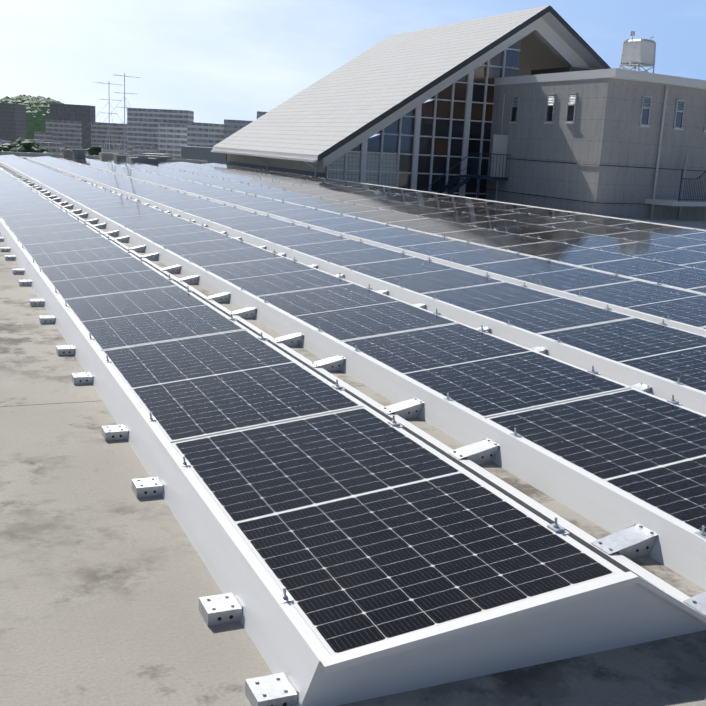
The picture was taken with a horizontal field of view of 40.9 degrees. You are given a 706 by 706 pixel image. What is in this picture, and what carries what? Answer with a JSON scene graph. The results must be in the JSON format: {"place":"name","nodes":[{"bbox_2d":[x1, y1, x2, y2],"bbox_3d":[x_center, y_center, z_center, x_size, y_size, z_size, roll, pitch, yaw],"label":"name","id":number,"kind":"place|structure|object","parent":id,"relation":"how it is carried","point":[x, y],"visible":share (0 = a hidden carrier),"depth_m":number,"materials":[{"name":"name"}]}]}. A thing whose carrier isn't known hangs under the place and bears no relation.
{"place":"outdoors","nodes":[
{"label":"outdoors","id":0,"kind":"place"},
{"bbox_2d":[0,103,26,142],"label":"building","id":1,"kind":"structure","parent":0,"point":[12,122],"depth_m":733.91,"materials":[{"name":"grey concrete"}]},
{"bbox_2d":[26,125,40,139],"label":"hill terrain","id":2,"kind":"structure","parent":0,"point":[31,136],"depth_m":1312.91,"materials":[{"name":"green plant"}]},
{"bbox_2d":[0,95,63,135],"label":"hill tree crowns","id":3,"kind":"object","parent":2,"relation":"on","point":[37,110],"visible":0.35,"depth_m":1331.97,"materials":[{"name":"green plant"}]},
{"bbox_2d":[25,139,43,141],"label":"town block","id":4,"kind":"structure","parent":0,"point":[35,140],"depth_m":531.88,"materials":[{"name":"grey"}]},
{"bbox_2d":[36,142,64,153],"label":"town block","id":5,"kind":"structure","parent":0,"point":[53,148],"depth_m":494.44,"materials":[{"name":"grey"}]},
{"bbox_2d":[103,144,123,154],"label":"town block","id":6,"kind":"structure","parent":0,"point":[112,150],"depth_m":324.19,"materials":[{"name":"grey"}]},
{"bbox_2d":[132,146,157,155],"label":"town block","id":7,"kind":"structure","parent":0,"point":[136,150],"depth_m":563.17,"materials":[{"name":"grey"}]},
{"bbox_2d":[139,153,171,158],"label":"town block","id":8,"kind":"structure","parent":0,"point":[156,154],"depth_m":291.20,"materials":[{"name":"grey"}]},
{"bbox_2d":[181,146,225,163],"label":"screen wall","id":9,"kind":"structure","parent":0,"point":[196,153],"depth_m":164.29,"materials":[{"name":"grey"}]},
{"bbox_2d":[257,111,266,118],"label":"distant building","id":10,"kind":"structure","parent":0,"point":[259,113],"depth_m":579.06,"materials":[{"name":"grey"}]},
{"bbox_2d":[225,154,325,177],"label":"side wall","id":11,"kind":"structure","parent":0,"point":[290,166],"depth_m":50.07,"materials":[{"name":"grey concrete"}]},
{"bbox_2d":[0,0,705,137],"label":"sky","id":12,"kind":"structure","parent":0,"point":[217,60],"materials":[{"name":"blue"}]},
{"bbox_2d":[212,5,610,161],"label":"hall roof","id":13,"kind":"structure","parent":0,"point":[333,111],"depth_m":50.27,"materials":[{"name":"grey metal"}]},
{"bbox_2d":[211,150,317,176],"bbox_3d":[-5.046,-10.309,51.634,0.710,1.050,18.100,-2,13,-24],"label":"hall gutter","id":14,"kind":"object","parent":13,"relation":"attached to","point":[306,161],"visible":0.9,"depth_m":49.14,"materials":[{"name":"white metal"}]},
{"bbox_2d":[326,48,520,197],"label":"hall mullions","id":15,"kind":"object","parent":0,"point":[415,154],"visible":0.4,"depth_m":46.86,"materials":[{"name":"grey metal"}]},
{"bbox_2d":[328,39,520,198],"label":"hall glazing","id":16,"kind":"structure","parent":15,"relation":"in","point":[390,145],"depth_m":47.01,"materials":[{"name":"glass"}]},
{"bbox_2d":[321,17,590,167],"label":"roof trim","id":17,"kind":"structure","parent":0,"point":[553,40],"depth_m":46.70,"materials":[{"name":"grey metal"}]},
{"bbox_2d":[531,67,596,74],"bbox_3d":[11.216,-14.586,49.513,2.226,0.420,3.400,-2,13,-24],"label":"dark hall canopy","id":18,"kind":"object","parent":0,"point":[554,70],"visible":0.29,"depth_m":48.43,"materials":[{"name":"black metal"}]},
{"bbox_2d":[623,218,705,229],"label":"terrace roof","id":19,"kind":"structure","parent":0,"point":[695,223],"depth_m":41.06,"materials":[{"name":"grey concrete"}]},
{"bbox_2d":[423,153,510,198],"bbox_3d":[3.308,-6.029,46.524,8.483,7.739,1.922,-2,13,-24],"label":"steel stair","id":20,"kind":"object","parent":19,"relation":"on","point":[474,172],"visible":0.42,"depth_m":46.55,"materials":[{"name":"blue"}]},
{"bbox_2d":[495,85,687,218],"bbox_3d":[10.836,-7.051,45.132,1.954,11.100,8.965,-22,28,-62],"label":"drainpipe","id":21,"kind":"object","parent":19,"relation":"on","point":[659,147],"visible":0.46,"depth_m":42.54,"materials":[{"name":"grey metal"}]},
{"bbox_2d":[485,78,705,219],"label":"concrete block walls","id":22,"kind":"structure","parent":19,"relation":"on","point":[604,129],"depth_m":42.59,"materials":[{"name":"grey concrete"}]},
{"bbox_2d":[490,134,507,176],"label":"door","id":23,"kind":"structure","parent":22,"relation":"in","point":[500,143],"depth_m":46.65,"materials":[{"name":"grey metal"}]},
{"bbox_2d":[487,157,700,204],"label":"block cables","id":24,"kind":"object","parent":22,"relation":"attached to","point":[587,164],"visible":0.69,"depth_m":42.66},
{"bbox_2d":[494,68,705,89],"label":"roof parapet","id":25,"kind":"structure","parent":22,"relation":"on","point":[632,75],"depth_m":41.51,"materials":[{"name":"grey concrete"}]},
{"bbox_2d":[509,93,705,131],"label":"windows","id":26,"kind":"structure","parent":22,"relation":"attached to","point":[644,112],"depth_m":42.65,"materials":[{"name":"grey glass"}]},
{"bbox_2d":[619,63,654,72],"bbox_3d":[12.784,-12.728,42.618,1.110,0.530,1.110,-6,15,-35],"label":"tank stand","id":27,"kind":"object","parent":22,"relation":"on","point":[640,64],"visible":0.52,"depth_m":42.38,"materials":[{"name":"silver metal"}]},
{"bbox_2d":[620,31,655,69],"bbox_3d":[12.849,-13.392,42.496,1.557,1.885,1.140,-6,15,-35],"label":"water tank","id":28,"kind":"object","parent":27,"relation":"on","point":[641,50],"visible":0.85,"depth_m":42.13,"materials":[{"name":"white"}]},
{"bbox_2d":[644,199,705,206],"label":"balcony slab","id":29,"kind":"structure","parent":22,"relation":"attached to","point":[669,202],"depth_m":42.16,"materials":[{"name":"grey concrete"}]},
{"bbox_2d":[678,169,705,201],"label":"balcony railing","id":30,"kind":"object","parent":22,"relation":"attached to","point":[682,199],"visible":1,"depth_m":42.09,"materials":[{"name":"grey metal"}]},
{"label":"ground","id":31,"kind":"structure","parent":0,"visible":0},
{"bbox_2d":[0,146,10,151],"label":"town tree","id":32,"kind":"object","parent":31,"relation":"on","point":[6,148],"visible":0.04,"depth_m":272.31,"materials":[{"name":"green plant"}]},
{"bbox_2d":[1,137,42,152],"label":"town tree","id":33,"kind":"object","parent":31,"relation":"on","point":[21,144],"visible":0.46,"depth_m":301.50,"materials":[{"name":"green plant"}]},
{"bbox_2d":[30,140,49,152],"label":"town tree","id":34,"kind":"object","parent":31,"relation":"on","point":[43,149],"visible":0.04,"depth_m":388.43,"materials":[{"name":"green plant"}]},
{"bbox_2d":[34,131,52,142],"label":"building","id":35,"kind":"structure","parent":31,"relation":"on","point":[46,136],"depth_m":640.88,"materials":[{"name":"grey concrete"}]},
{"bbox_2d":[49,103,95,148],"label":"building","id":36,"kind":"structure","parent":31,"relation":"on","point":[85,114],"depth_m":658.63,"materials":[{"name":"grey concrete"}]},
{"bbox_2d":[45,119,126,149],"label":"distant building","id":37,"kind":"structure","parent":31,"relation":"on","point":[67,133],"depth_m":661.42,"materials":[{"name":"grey concrete"}]},
{"bbox_2d":[87,145,100,154],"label":"town tree","id":38,"kind":"object","parent":31,"relation":"on","point":[95,150],"visible":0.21,"depth_m":448.98,"materials":[{"name":"green plant"}]},
{"bbox_2d":[127,108,193,154],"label":"distant building","id":39,"kind":"structure","parent":31,"relation":"on","point":[149,119],"depth_m":583.44,"materials":[{"name":"grey concrete"}]},
{"bbox_2d":[158,123,187,158],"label":"distant building","id":40,"kind":"structure","parent":31,"relation":"on","point":[172,139],"depth_m":565.57,"materials":[{"name":"grey"}]},
{"bbox_2d":[187,122,223,146],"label":"building","id":41,"kind":"structure","parent":31,"relation":"on","point":[205,134],"depth_m":545.81,"materials":[{"name":"grey concrete"}]},
{"bbox_2d":[224,119,252,138],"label":"building","id":42,"kind":"structure","parent":31,"relation":"on","point":[231,127],"depth_m":545.33,"materials":[{"name":"grey concrete"}]},
{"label":"building walls","id":43,"kind":"object","parent":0,"visible":0},
{"bbox_2d":[0,156,705,705],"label":"roof slab","id":44,"kind":"structure","parent":43,"relation":"on","point":[106,580],"depth_m":3.76,"materials":[{"name":"grey concrete"}]},
{"bbox_2d":[60,73,162,159],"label":"tv antennas","id":45,"kind":"object","parent":44,"relation":"on","point":[124,131],"visible":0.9,"depth_m":55.20,"materials":[{"name":"silver metal"}]},
{"bbox_2d":[60,149,170,163],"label":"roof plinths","id":46,"kind":"object","parent":44,"relation":"on","point":[144,159],"visible":0.71,"depth_m":54.71,"materials":[{"name":"grey concrete"}]},
{"bbox_2d":[0,155,705,705],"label":"mounting brackets","id":47,"kind":"object","parent":44,"relation":"on","point":[634,541],"visible":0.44,"depth_m":5.56,"materials":[{"name":"silver metal"}]},
{"bbox_2d":[0,155,705,655],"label":"solar panels","id":48,"kind":"object","parent":44,"relation":"on","point":[354,523],"visible":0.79,"depth_m":6.94,"materials":[{"name":"black glass"}]},
{"bbox_2d":[0,156,705,705],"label":"solar panel frames","id":49,"kind":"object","parent":44,"relation":"on","point":[620,610],"visible":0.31,"depth_m":4.49,"materials":[{"name":"paint"}]},
{"bbox_2d":[0,151,705,230],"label":"roof curb","id":50,"kind":"structure","parent":44,"relation":"on","point":[86,156],"depth_m":61.12,"materials":[{"name":"grey paint"}]}
]}

